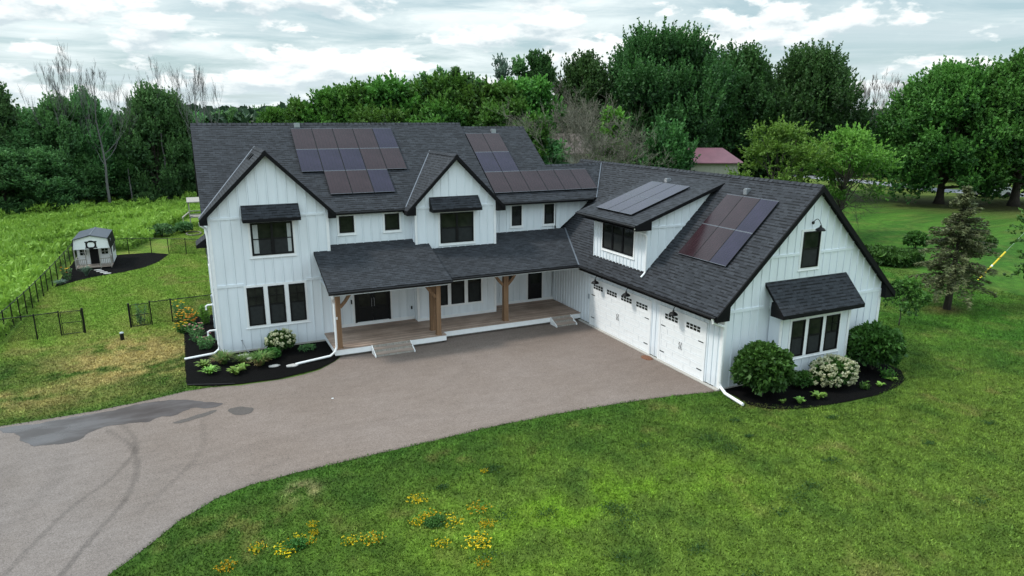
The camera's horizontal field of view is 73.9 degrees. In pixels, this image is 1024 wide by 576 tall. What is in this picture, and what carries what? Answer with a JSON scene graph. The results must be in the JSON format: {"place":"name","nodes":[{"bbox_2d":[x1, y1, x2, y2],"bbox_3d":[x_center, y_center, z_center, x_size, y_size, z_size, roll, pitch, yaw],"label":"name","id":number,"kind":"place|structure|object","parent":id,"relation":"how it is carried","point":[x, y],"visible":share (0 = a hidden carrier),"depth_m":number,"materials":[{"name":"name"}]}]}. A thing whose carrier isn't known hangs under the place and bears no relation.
{"place":"outdoors","nodes":[
{"label":"outdoors","id":0,"kind":"place"},
{"bbox_2d":[0,319,715,575],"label":"driveway","id":1,"kind":"structure","parent":0,"point":[104,501],"depth_m":23.22,"materials":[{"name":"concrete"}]},
{"bbox_2d":[0,400,222,445],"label":"wet patch","id":2,"kind":"object","parent":1,"relation":"on","point":[67,430],"visible":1,"depth_m":23.73,"materials":[{"name":"asphalt"}]},
{"bbox_2d":[0,169,1023,575],"bbox_3d":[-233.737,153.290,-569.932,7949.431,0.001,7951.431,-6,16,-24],"label":"ground","id":3,"kind":"structure","parent":0,"point":[890,223],"depth_m":20.05,"materials":[{"name":"green plant"}]},
{"bbox_2d":[0,81,37,194],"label":"woodland tree","id":4,"kind":"object","parent":3,"relation":"on","point":[8,112],"visible":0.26,"depth_m":71.71,"materials":[{"name":"green plant"}]},
{"bbox_2d":[9,104,31,130],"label":"woodland tree","id":5,"kind":"object","parent":3,"relation":"on","point":[24,122],"visible":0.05,"depth_m":74.94,"materials":[{"name":"green plant"}]},
{"bbox_2d":[0,125,50,194],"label":"woodland tree","id":6,"kind":"object","parent":3,"relation":"on","point":[24,136],"visible":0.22,"depth_m":72.31,"materials":[{"name":"green plant"}]},
{"bbox_2d":[0,144,52,214],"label":"woodland tree","id":7,"kind":"object","parent":3,"relation":"on","point":[8,158],"visible":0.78,"depth_m":69.29,"materials":[{"name":"green plant"}]},
{"bbox_2d":[0,311,62,342],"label":"fence","id":8,"kind":"object","parent":3,"relation":"on","point":[42,328],"visible":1,"depth_m":32.29,"materials":[{"name":"black metal"}]},
{"bbox_2d":[0,243,73,335],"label":"fence","id":9,"kind":"object","parent":3,"relation":"on","point":[25,298],"visible":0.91,"depth_m":38.77,"materials":[{"name":"black metal"}]},
{"bbox_2d":[6,144,86,213],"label":"woodland tree","id":10,"kind":"object","parent":3,"relation":"on","point":[43,159],"visible":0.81,"depth_m":70.93,"materials":[{"name":"green plant"}]},
{"bbox_2d":[18,45,82,202],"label":"dead tree","id":11,"kind":"object","parent":3,"relation":"on","point":[51,80],"visible":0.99,"depth_m":71.83,"materials":[{"name":"grey plant"}]},
{"bbox_2d":[17,91,96,203],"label":"woodland tree","id":12,"kind":"object","parent":3,"relation":"on","point":[62,136],"visible":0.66,"depth_m":72.85,"materials":[{"name":"green plant"}]},
{"bbox_2d":[60,149,117,203],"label":"woodland tree","id":13,"kind":"object","parent":3,"relation":"on","point":[93,173],"visible":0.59,"depth_m":75.57,"materials":[{"name":"green plant"}]},
{"bbox_2d":[69,84,120,199],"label":"woodland tree","id":14,"kind":"object","parent":3,"relation":"on","point":[89,149],"visible":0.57,"depth_m":75.86,"materials":[{"name":"green plant"}]},
{"bbox_2d":[0,189,200,341],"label":"meadow grass","id":15,"kind":"structure","parent":3,"relation":"on","point":[35,244],"depth_m":57.35,"materials":[{"name":"green plant"}]},
{"bbox_2d":[73,58,132,202],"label":"dead tree","id":16,"kind":"object","parent":3,"relation":"on","point":[99,139],"visible":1,"depth_m":73.81,"materials":[{"name":"grey plant"}]},
{"bbox_2d":[0,221,222,425],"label":"lawn grass","id":17,"kind":"structure","parent":3,"relation":"on","point":[143,287],"depth_m":32.28,"materials":[{"name":"green plant"}]},
{"bbox_2d":[55,253,168,286],"bbox_3d":[-27.791,-1.494,48.046,6.294,0.001,9.950,-6,16,-24],"label":"mulch bed","id":18,"kind":"object","parent":3,"relation":"on","point":[125,262],"visible":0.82,"depth_m":48.48,"materials":[{"name":"black soil"}]},
{"bbox_2d":[72,227,116,269],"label":"shed","id":19,"kind":"structure","parent":18,"relation":"on","point":[94,247],"depth_m":47.86,"materials":[{"name":"wood"}]},
{"bbox_2d":[98,107,147,200],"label":"woodland tree","id":20,"kind":"object","parent":3,"relation":"on","point":[107,113],"visible":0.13,"depth_m":80.06,"materials":[{"name":"green plant"}]},
{"bbox_2d":[108,130,158,198],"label":"woodland tree","id":21,"kind":"object","parent":3,"relation":"on","point":[121,166],"visible":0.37,"depth_m":79.48,"materials":[{"name":"green plant"}]},
{"bbox_2d":[74,237,206,256],"bbox_3d":[-26.567,-3.194,52.332,12.926,1.275,1.203,-1,14,-5],"label":"fence","id":22,"kind":"object","parent":3,"relation":"on","point":[174,239],"visible":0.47,"depth_m":52.56,"materials":[{"name":"black metal"}]},
{"bbox_2d":[129,56,169,199],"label":"dead tree","id":23,"kind":"object","parent":3,"relation":"on","point":[168,197],"visible":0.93,"depth_m":79.16,"materials":[{"name":"grey plant"}]},
{"bbox_2d":[115,78,184,199],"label":"woodland tree","id":24,"kind":"object","parent":3,"relation":"on","point":[146,102],"visible":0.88,"depth_m":79.48,"materials":[{"name":"green plant"}]},
{"bbox_2d":[147,223,174,235],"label":"meadow shrub","id":25,"kind":"object","parent":3,"relation":"on","point":[159,228],"visible":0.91,"depth_m":59.93,"materials":[{"name":"green plant"}]},
{"bbox_2d":[148,86,195,195],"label":"woodland tree","id":26,"kind":"object","parent":3,"relation":"on","point":[186,167],"visible":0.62,"depth_m":81.76,"materials":[{"name":"green plant"}]},
{"bbox_2d":[148,293,212,324],"bbox_3d":[-17.136,1.081,35.381,2.983,1.275,0.069,-8,16,-30],"label":"fence","id":27,"kind":"object","parent":3,"relation":"on","point":[171,307],"visible":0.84,"depth_m":35.13,"materials":[{"name":"black metal"}]},
{"bbox_2d":[162,64,222,138],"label":"dead tree","id":28,"kind":"object","parent":3,"relation":"on","point":[201,81],"visible":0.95,"depth_m":78.87,"materials":[{"name":"grey plant"}]},
{"bbox_2d":[213,557,237,574],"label":"wildflower clump","id":29,"kind":"object","parent":3,"relation":"on","point":[223,566],"visible":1,"depth_m":16.02,"materials":[{"name":"yellow plant"}]},
{"bbox_2d":[174,315,339,385],"bbox_3d":[-12.263,2.494,32.286,6.925,0.001,11.116,-6,16,-24],"label":"mulch bed","id":30,"kind":"object","parent":3,"relation":"on","point":[252,372],"visible":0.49,"depth_m":29.19,"materials":[{"name":"black soil"}]},
{"bbox_2d":[184,322,204,341],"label":"tall perennial","id":31,"kind":"object","parent":30,"relation":"on","point":[198,332],"visible":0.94,"depth_m":32.08,"materials":[{"name":"green plant"}]},
{"bbox_2d":[196,332,214,348],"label":"shrub","id":32,"kind":"object","parent":30,"relation":"on","point":[204,342],"visible":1,"depth_m":31.04,"materials":[{"name":"green plant"}]},
{"bbox_2d":[243,349,274,365],"bbox_3d":[-10.755,3.010,29.070,1.275,0.590,1.415,7,16,26],"label":"daylily","id":33,"kind":"object","parent":30,"relation":"on","point":[258,356],"visible":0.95,"depth_m":29.04,"materials":[{"name":"green plant"}]},
{"bbox_2d":[264,327,295,351],"bbox_3d":[-10.419,2.363,30.616,1.452,1.162,1.172,-6,16,-24],"label":"hydrangea","id":34,"kind":"object","parent":30,"relation":"on","point":[281,339],"visible":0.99,"depth_m":30.34,"materials":[{"name":"white plant"}]},
{"bbox_2d":[249,105,285,122],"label":"walnut tree","id":35,"kind":"object","parent":3,"relation":"on","point":[272,114],"visible":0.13,"depth_m":60.36,"materials":[{"name":"green plant"}]},
{"bbox_2d":[277,94,312,122],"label":"walnut tree","id":36,"kind":"object","parent":3,"relation":"on","point":[290,112],"visible":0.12,"depth_m":58.10,"materials":[{"name":"green plant"}]},
{"bbox_2d":[281,537,309,550],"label":"clover tuft","id":37,"kind":"object","parent":3,"relation":"on","point":[296,542],"visible":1,"depth_m":16.81,"materials":[{"name":"green plant"}]},
{"bbox_2d":[295,85,356,122],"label":"walnut tree","id":38,"kind":"object","parent":3,"relation":"on","point":[310,110],"visible":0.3,"depth_m":57.01,"materials":[{"name":"green plant"}]},
{"bbox_2d":[315,75,385,122],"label":"walnut tree","id":39,"kind":"object","parent":3,"relation":"on","point":[353,91],"visible":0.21,"depth_m":57.14,"materials":[{"name":"green plant"}]},
{"bbox_2d":[360,530,386,545],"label":"wildflower clump","id":40,"kind":"object","parent":3,"relation":"on","point":[370,539],"visible":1,"depth_m":17.10,"materials":[{"name":"yellow plant"}]},
{"bbox_2d":[346,101,407,122],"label":"walnut tree","id":41,"kind":"object","parent":3,"relation":"on","point":[373,114],"visible":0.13,"depth_m":54.39,"materials":[{"name":"green plant"}]},
{"bbox_2d":[358,69,424,122],"bbox_3d":[-10.038,-11.504,59.036,9.330,14.198,8.788,10,17,33],"label":"walnut tree","id":42,"kind":"object","parent":3,"relation":"on","point":[385,92],"visible":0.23,"depth_m":56.90,"materials":[{"name":"green plant"}]},
{"bbox_2d":[383,77,436,121],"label":"walnut tree","id":43,"kind":"object","parent":3,"relation":"on","point":[414,87],"visible":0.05,"depth_m":57.51,"materials":[{"name":"green plant"}]},
{"bbox_2d":[423,514,448,527],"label":"clover tuft","id":44,"kind":"object","parent":3,"relation":"on","point":[439,519],"visible":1,"depth_m":17.76,"materials":[{"name":"green plant"}]},
{"bbox_2d":[405,96,473,125],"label":"walnut tree","id":45,"kind":"object","parent":3,"relation":"on","point":[435,114],"visible":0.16,"depth_m":54.81,"materials":[{"name":"green plant"}]},
{"bbox_2d":[406,69,475,121],"bbox_3d":[-5.596,-11.536,59.112,8.391,14.241,8.956,4,15,14],"label":"walnut tree","id":46,"kind":"object","parent":3,"relation":"on","point":[442,87],"visible":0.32,"depth_m":56.37,"materials":[{"name":"green plant"}]},
{"bbox_2d":[461,530,492,549],"bbox_3d":[-0.846,6.310,17.008,0.895,0.135,0.806,-2,14,-9],"label":"wildflower clump","id":47,"kind":"object","parent":3,"relation":"on","point":[477,539],"visible":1,"depth_m":17.01,"materials":[{"name":"yellow plant"}]},
{"bbox_2d":[450,74,512,125],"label":"walnut tree","id":48,"kind":"object","parent":3,"relation":"on","point":[478,95],"visible":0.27,"depth_m":56.64,"materials":[{"name":"green plant"}]},
{"bbox_2d":[472,98,517,125],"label":"walnut tree","id":49,"kind":"object","parent":3,"relation":"on","point":[487,117],"visible":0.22,"depth_m":54.17,"materials":[{"name":"green plant"}]},
{"bbox_2d":[491,52,513,80],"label":"poplar tree","id":50,"kind":"object","parent":3,"relation":"on","point":[502,66],"visible":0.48,"depth_m":71.34,"materials":[{"name":"green plant"}]},
{"bbox_2d":[476,75,536,125],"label":"walnut tree","id":51,"kind":"object","parent":3,"relation":"on","point":[515,102],"visible":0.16,"depth_m":56.78,"materials":[{"name":"green plant"}]},
{"bbox_2d":[511,54,528,79],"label":"poplar tree","id":52,"kind":"object","parent":3,"relation":"on","point":[518,66],"visible":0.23,"depth_m":71.09,"materials":[{"name":"green plant"}]},
{"bbox_2d":[504,72,568,139],"bbox_3d":[1.290,-11.456,59.034,7.287,14.147,7.293,5,15,20],"label":"walnut tree","id":53,"kind":"object","parent":3,"relation":"on","point":[538,90],"visible":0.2,"depth_m":57.77,"materials":[{"name":"green plant"}]},
{"bbox_2d":[521,111,553,161],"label":"tree","id":54,"kind":"object","parent":3,"relation":"on","point":[542,134],"visible":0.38,"depth_m":48.50,"materials":[{"name":"green plant"}]},
{"bbox_2d":[186,101,889,125],"bbox_3d":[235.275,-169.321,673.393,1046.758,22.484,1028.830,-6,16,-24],"label":"wood","id":55,"kind":"object","parent":3,"relation":"on","point":[245,110],"visible":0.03,"depth_m":92.76,"materials":[{"name":"green plant"}]},
{"bbox_2d":[518,48,557,128],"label":"poplar tree","id":56,"kind":"object","parent":3,"relation":"on","point":[539,62],"visible":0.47,"depth_m":70.68,"materials":[{"name":"green plant"}]},
{"bbox_2d":[184,122,895,405],"bbox_3d":[-1.020,-2.812,33.146,28.065,10.076,25.394,-6,16,-24],"label":"farmhouse","id":57,"kind":"object","parent":3,"relation":"on","point":[375,239],"visible":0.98,"depth_m":31.31,"materials":[{"name":"white"}]},
{"bbox_2d":[246,287,265,325],"bbox_3d":[-11.473,0.823,30.568,0.705,1.760,0.060,-6,16,-24],"label":"window","id":58,"kind":"structure","parent":57,"relation":"in","point":[255,295],"depth_m":30.57,"materials":[{"name":"black glass"}]},
{"bbox_2d":[247,221,296,258],"bbox_3d":[-10.633,-2.188,30.217,2.010,1.685,0.060,-6,16,-24],"label":"window","id":59,"kind":"structure","parent":57,"relation":"in","point":[266,239],"depth_m":30.22,"materials":[{"name":"black metal"}]},
{"bbox_2d":[268,285,286,323],"bbox_3d":[-10.659,0.732,30.940,0.705,1.760,0.060,-6,16,-24],"label":"window","id":60,"kind":"structure","parent":57,"relation":"in","point":[276,293],"depth_m":30.94,"materials":[{"name":"black glass"}]},
{"bbox_2d":[288,283,306,320],"bbox_3d":[-9.849,0.640,31.310,0.705,1.760,0.060,-6,16,-24],"label":"window","id":61,"kind":"structure","parent":57,"relation":"in","point":[297,298],"depth_m":31.31,"materials":[{"name":"black glass"}]},
{"bbox_2d":[336,214,356,235],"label":"window","id":62,"kind":"structure","parent":57,"relation":"in","point":[346,224],"depth_m":31.98,"materials":[{"name":"black glass"}]},
{"bbox_2d":[352,291,392,322],"bbox_3d":[-6.813,0.494,33.271,1.960,2.320,0.117,-6,16,-24],"label":"double door","id":63,"kind":"structure","parent":57,"relation":"in","point":[376,305],"depth_m":33.37,"materials":[{"name":"black wood"}]},
{"bbox_2d":[382,212,401,232],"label":"window","id":64,"kind":"structure","parent":57,"relation":"in","point":[391,220],"depth_m":32.88,"materials":[{"name":"black glass"}]},
{"bbox_2d":[438,211,474,245],"bbox_3d":[-2.729,-2.996,33.789,1.990,1.725,0.060,-6,16,-24],"label":"window","id":65,"kind":"structure","parent":57,"relation":"in","point":[454,228],"depth_m":33.78,"materials":[{"name":"black metal"}]},
{"bbox_2d":[451,280,464,303],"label":"window","id":66,"kind":"structure","parent":57,"relation":"in","point":[457,287],"depth_m":34.59,"materials":[{"name":"black glass"}]},
{"bbox_2d":[468,279,480,301],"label":"window","id":67,"kind":"structure","parent":57,"relation":"in","point":[474,285],"depth_m":34.97,"materials":[{"name":"black glass"}]},
{"bbox_2d":[510,205,523,228],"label":"window","id":68,"kind":"structure","parent":57,"relation":"in","point":[516,211],"depth_m":36.22,"materials":[{"name":"black glass"}]},
{"bbox_2d":[526,272,542,299],"bbox_3d":[1.262,-0.487,37.550,1.030,2.210,0.065,-6,16,-24],"label":"entry door","id":69,"kind":"structure","parent":57,"relation":"in","point":[534,281],"depth_m":37.61,"materials":[{"name":"black wood"}]},
{"bbox_2d":[542,203,555,225],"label":"window","id":70,"kind":"structure","parent":57,"relation":"in","point":[548,215],"depth_m":37.03,"materials":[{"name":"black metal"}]},
{"bbox_2d":[601,223,635,259],"bbox_3d":[4.926,-2.403,31.713,0.060,1.735,2.770,-6,16,-24],"label":"window","id":71,"kind":"structure","parent":57,"relation":"in","point":[620,241],"depth_m":31.69,"materials":[{"name":"black metal"}]},
{"bbox_2d":[589,277,651,353],"bbox_3d":[5.048,1.202,32.436,0.077,2.460,5.140,-6,16,-24],"label":"garage door","id":72,"kind":"structure","parent":57,"relation":"in","point":[628,319],"depth_m":32.22,"materials":[{"name":"white metal"}]},
{"bbox_2d":[657,304,707,380],"bbox_3d":[7.022,2.228,28.364,0.077,2.460,3.060,-6,16,-24],"label":"garage door","id":73,"kind":"structure","parent":57,"relation":"in","point":[682,338],"depth_m":28.25,"materials":[{"name":"white metal"}]},
{"bbox_2d":[790,319,805,356],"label":"window","id":74,"kind":"structure","parent":57,"relation":"in","point":[798,327],"depth_m":26.92,"materials":[{"name":"black glass"}]},
{"bbox_2d":[797,228,822,271],"bbox_3d":[11.823,-1.517,26.967,1.170,1.675,0.060,-6,16,-24],"label":"window","id":75,"kind":"structure","parent":57,"relation":"in","point":[811,240],"depth_m":26.97,"materials":[{"name":"black metal"}]},
{"bbox_2d":[806,316,823,353],"bbox_3d":[12.110,1.895,27.288,0.760,1.490,0.060,-6,16,-24],"label":"window","id":76,"kind":"structure","parent":57,"relation":"in","point":[815,324],"depth_m":27.30,"materials":[{"name":"black glass"}]},
{"bbox_2d":[823,314,840,350],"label":"window","id":77,"kind":"structure","parent":57,"relation":"in","point":[832,321],"depth_m":27.70,"materials":[{"name":"black glass"}]},
{"bbox_2d":[542,137,571,164],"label":"tree","id":78,"kind":"object","parent":3,"relation":"on","point":[556,151],"visible":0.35,"depth_m":49.13,"materials":[{"name":"green plant"}]},
{"bbox_2d":[551,134,591,163],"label":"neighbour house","id":79,"kind":"structure","parent":3,"relation":"on","point":[572,157],"depth_m":69.26,"materials":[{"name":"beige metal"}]},
{"bbox_2d":[487,84,656,164],"bbox_3d":[3.826,-8.653,50.001,14.211,13.120,12.578,4,15,15],"label":"bare tree","id":80,"kind":"object","parent":3,"relation":"on","point":[573,117],"visible":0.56,"depth_m":47.73,"materials":[{"name":"grey plant"}]},
{"bbox_2d":[550,48,625,143],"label":"maple tree","id":81,"kind":"object","parent":3,"relation":"on","point":[587,70],"visible":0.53,"depth_m":79.41,"materials":[{"name":"green plant"}]},
{"bbox_2d":[586,104,636,163],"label":"lime green tree","id":82,"kind":"object","parent":3,"relation":"on","point":[608,114],"visible":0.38,"depth_m":49.74,"materials":[{"name":"green plant"}]},
{"bbox_2d":[550,101,674,167],"bbox_3d":[6.717,-7.849,50.057,9.342,11.544,11.967,8,16,30],"label":"bare tree","id":83,"kind":"object","parent":3,"relation":"on","point":[624,154],"visible":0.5,"depth_m":47.51,"materials":[{"name":"grey plant"}]},
{"bbox_2d":[586,98,672,163],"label":"bare tree","id":84,"kind":"object","parent":3,"relation":"on","point":[644,122],"visible":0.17,"depth_m":77.79,"materials":[{"name":"brown plant"}]},
{"bbox_2d":[634,115,700,170],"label":"maple tree","id":85,"kind":"object","parent":3,"relation":"on","point":[676,142],"visible":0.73,"depth_m":68.17,"materials":[{"name":"green plant"}]},
{"bbox_2d":[591,15,748,164],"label":"maple tree","id":86,"kind":"object","parent":3,"relation":"on","point":[679,75],"visible":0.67,"depth_m":77.92,"materials":[{"name":"green plant"}]},
{"bbox_2d":[688,148,742,174],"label":"metal barn","id":87,"kind":"structure","parent":3,"relation":"on","point":[714,160],"depth_m":73.11,"materials":[{"name":"red metal"}]},
{"bbox_2d":[433,414,1000,575],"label":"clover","id":88,"kind":"object","parent":3,"relation":"on","point":[642,444],"visible":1,"depth_m":18.61,"materials":[{"name":"green plant"}]},
{"bbox_2d":[714,38,797,177],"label":"maple tree","id":89,"kind":"object","parent":3,"relation":"on","point":[751,108],"visible":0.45,"depth_m":83.76,"materials":[{"name":"green plant"}]},
{"bbox_2d":[724,114,847,182],"bbox_3d":[23.005,-9.704,59.449,10.564,10.642,9.572,3,14,11],"label":"locust tree","id":90,"kind":"object","parent":3,"relation":"on","point":[778,132],"visible":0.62,"depth_m":57.45,"materials":[{"name":"green plant"}]},
{"bbox_2d":[738,38,881,181],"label":"maple tree","id":91,"kind":"object","parent":3,"relation":"on","point":[823,96],"visible":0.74,"depth_m":83.46,"materials":[{"name":"green plant"}]},
{"bbox_2d":[724,362,903,408],"bbox_3d":[12.523,3.817,27.212,8.550,0.001,3.321,-6,16,-24],"label":"mulch bed","id":92,"kind":"object","parent":3,"relation":"on","point":[842,393],"visible":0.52,"depth_m":26.32,"materials":[{"name":"black soil"}]},
{"bbox_2d":[729,340,798,396],"bbox_3d":[9.520,2.997,25.805,2.533,2.350,2.349,-6,16,-24],"label":"round shrub","id":93,"kind":"object","parent":92,"relation":"on","point":[760,367],"visible":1,"depth_m":25.18,"materials":[{"name":"green plant"}]},
{"bbox_2d":[791,369,815,388],"bbox_3d":[11.445,3.579,26.738,0.889,0.777,1.014,11,17,36],"label":"shrub","id":94,"kind":"object","parent":92,"relation":"on","point":[804,375],"visible":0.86,"depth_m":26.51,"materials":[{"name":"green plant"}]},
{"bbox_2d":[806,354,860,387],"bbox_3d":[12.713,3.281,26.901,2.374,1.287,1.560,-6,16,-24],"label":"hydrangea","id":95,"kind":"object","parent":92,"relation":"on","point":[827,369],"visible":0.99,"depth_m":26.47,"materials":[{"name":"white plant"}]},
{"bbox_2d":[846,319,907,369],"bbox_3d":[15.237,2.414,28.513,2.712,2.185,2.460,-6,16,-24],"label":"round shrub","id":96,"kind":"object","parent":92,"relation":"on","point":[874,343],"visible":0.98,"depth_m":27.87,"materials":[{"name":"green plant"}]},
{"bbox_2d":[797,121,905,230],"bbox_3d":[29.341,-9.594,60.118,8.792,10.116,9.066,-6,16,-24],"label":"locust tree","id":97,"kind":"object","parent":3,"relation":"on","point":[855,143],"visible":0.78,"depth_m":58.97,"materials":[{"name":"green plant"}]},
{"bbox_2d":[855,69,902,173],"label":"bare tree","id":98,"kind":"object","parent":3,"relation":"on","point":[869,93],"visible":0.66,"depth_m":124.74,"materials":[{"name":"grey plant"}]},
{"bbox_2d":[865,243,925,267],"bbox_3d":[27.914,-2.449,49.876,4.537,1.446,4.264,-6,16,-24],"label":"garden crop","id":99,"kind":"object","parent":3,"relation":"on","point":[894,256],"visible":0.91,"depth_m":48.73,"materials":[{"name":"green plant"}]},
{"bbox_2d":[882,275,934,325],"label":"young tree","id":100,"kind":"object","parent":3,"relation":"on","point":[910,286],"visible":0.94,"depth_m":34.15,"materials":[{"name":"green plant"}]},
{"bbox_2d":[902,230,929,248],"bbox_3d":[32.535,-3.865,54.859,2.192,1.601,1.945,-6,16,-24],"label":"shrub","id":101,"kind":"object","parent":3,"relation":"on","point":[917,237],"visible":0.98,"depth_m":54.37,"materials":[{"name":"green plant"}]},
{"bbox_2d":[867,53,1023,204],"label":"maple tree","id":102,"kind":"object","parent":3,"relation":"on","point":[915,123],"visible":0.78,"depth_m":78.71,"materials":[{"name":"green plant"}]},
{"bbox_2d":[906,184,1001,310],"bbox_3d":[24.006,-2.188,37.188,4.834,6.905,4.847,-6,16,-24],"label":"spruce tree","id":103,"kind":"object","parent":3,"relation":"on","point":[962,239],"visible":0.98,"depth_m":36.61,"materials":[{"name":"green plant"}]},
{"bbox_2d":[944,47,1023,206],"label":"maple tree","id":104,"kind":"object","parent":3,"relation":"on","point":[997,164],"visible":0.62,"depth_m":77.42,"materials":[{"name":"green plant"}]},
{"bbox_2d":[1002,207,1023,279],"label":"edge tree","id":105,"kind":"object","parent":3,"relation":"on","point":[1021,219],"visible":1,"depth_m":39.15,"materials":[{"name":"green plant"}]},
{"bbox_2d":[0,0,1023,113],"label":"sky","id":106,"kind":"structure","parent":0,"point":[259,52],"materials":[{"name":"white"}]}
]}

